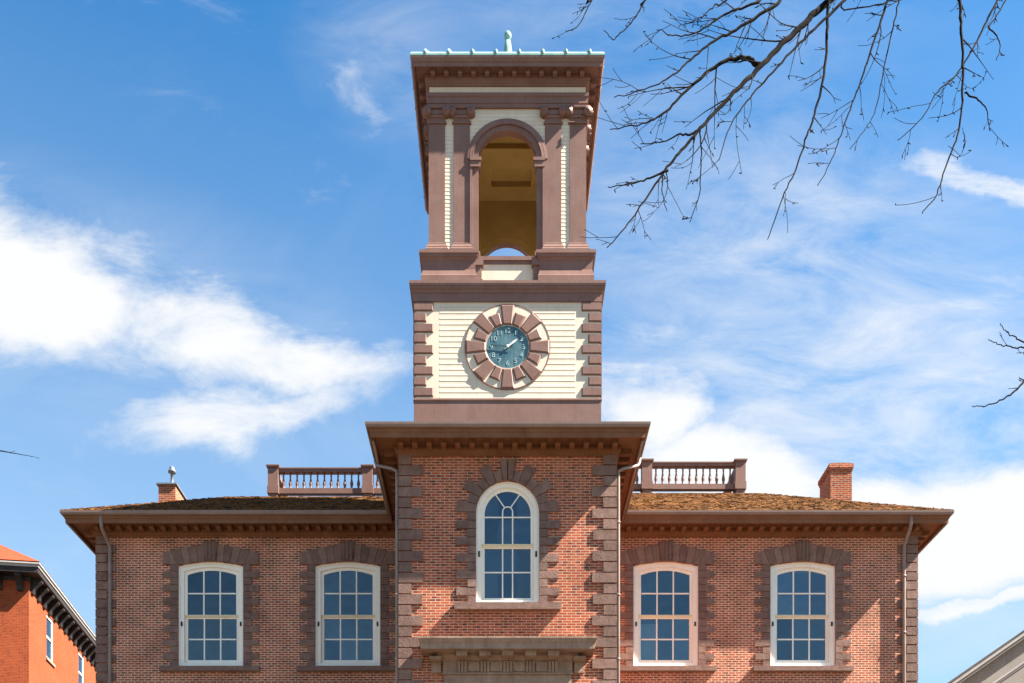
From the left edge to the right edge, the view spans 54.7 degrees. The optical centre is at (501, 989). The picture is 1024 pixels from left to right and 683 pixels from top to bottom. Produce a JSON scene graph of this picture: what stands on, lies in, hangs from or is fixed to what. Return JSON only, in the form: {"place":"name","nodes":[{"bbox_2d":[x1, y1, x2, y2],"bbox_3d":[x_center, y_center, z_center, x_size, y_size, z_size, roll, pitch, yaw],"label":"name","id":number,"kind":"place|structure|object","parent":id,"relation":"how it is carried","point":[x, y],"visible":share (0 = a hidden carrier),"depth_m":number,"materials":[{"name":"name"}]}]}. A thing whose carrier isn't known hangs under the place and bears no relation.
{"place":"outdoors","nodes":[
{"label":"outdoors","id":0,"kind":"place"},
{"bbox_2d":[0,545,96,682],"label":"orange brick building","id":1,"kind":"structure","parent":0,"point":[47,635],"depth_m":43.57,"materials":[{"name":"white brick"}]},
{"bbox_2d":[46,614,55,667],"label":"window","id":2,"kind":"structure","parent":1,"relation":"in","point":[49,623],"depth_m":45.59,"materials":[{"name":"white paint"}]},
{"bbox_2d":[79,653,83,682],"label":"window","id":3,"kind":"structure","parent":1,"relation":"in","point":[81,660],"depth_m":50.72,"materials":[{"name":"white paint"}]},
{"bbox_2d":[501,493,511,553],"bbox_3d":[0.140,-12.235,25.700,0.320,1.710,0.312,0,0,0],"label":"pendant lamp","id":4,"kind":"object","parent":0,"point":[507,551],"visible":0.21,"depth_m":25.69,"materials":[{"name":"black metal"}]},
{"bbox_2d":[0,0,1023,682],"label":"sky","id":5,"kind":"structure","parent":0,"point":[214,219],"materials":[{"name":"blue"}]},
{"bbox_2d":[948,630,1023,682],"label":"gabled house","id":6,"kind":"structure","parent":0,"point":[1004,663],"depth_m":36.35,"materials":[{"name":"beige paint"}]},
{"bbox_3d":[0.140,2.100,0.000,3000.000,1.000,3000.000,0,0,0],"label":"ground","id":7,"kind":"structure","parent":0,"visible":0},
{"bbox_2d":[0,450,37,457],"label":"bare tree","id":8,"kind":"object","parent":7,"relation":"on","point":[15,453],"visible":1,"depth_m":24.99,"materials":[{"name":"brown plant"}]},
{"bbox_2d":[59,30,953,682],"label":"clock tower hall","id":9,"kind":"structure","parent":7,"relation":"on","point":[407,572],"depth_m":28.25,"materials":[{"name":"brick"}]},
{"bbox_2d":[159,541,259,671],"bbox_3d":[-8.540,-11.225,29.045,2.920,3.810,0.350,0,0,0],"label":"window","id":10,"kind":"structure","parent":9,"relation":"in","point":[210,552],"depth_m":28.97,"materials":[{"name":"white paint"}]},
{"bbox_2d":[297,541,394,671],"bbox_3d":[-4.530,-11.225,29.045,2.920,3.810,0.350,0,0,0],"label":"window","id":11,"kind":"structure","parent":9,"relation":"in","point":[315,628],"depth_m":28.97,"materials":[{"name":"white paint"}]},
{"bbox_2d":[453,459,561,610],"bbox_3d":[0.140,-11.293,24.640,2.680,3.745,0.360,0,0,0],"label":"arched window","id":12,"kind":"structure","parent":9,"relation":"in","point":[475,524],"depth_m":24.57,"materials":[{"name":"white paint"}]},
{"bbox_2d":[641,624,657,659],"bbox_3d":[4.360,-10.235,29.430,0.560,1.270,0.060,0,0,0],"label":"window blind","id":13,"kind":"object","parent":9,"relation":"hanging from","point":[648,647],"depth_m":29.41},
{"bbox_2d":[616,541,715,671],"bbox_3d":[4.790,-11.225,29.045,2.920,3.810,0.350,0,0,0],"label":"window","id":14,"kind":"structure","parent":9,"relation":"in","point":[665,552],"depth_m":28.97,"materials":[{"name":"white paint"}]},
{"bbox_2d":[753,541,853,671],"bbox_3d":[8.800,-11.225,29.045,2.920,3.810,0.350,0,0,0],"label":"window","id":15,"kind":"structure","parent":9,"relation":"in","point":[802,552],"depth_m":28.97,"materials":[{"name":"white paint"}]},
{"bbox_2d":[552,0,1023,406],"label":"bare tree","id":16,"kind":"object","parent":7,"relation":"on","point":[812,14],"visible":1,"depth_m":6.88,"materials":[{"name":"brown plant"}]}
]}

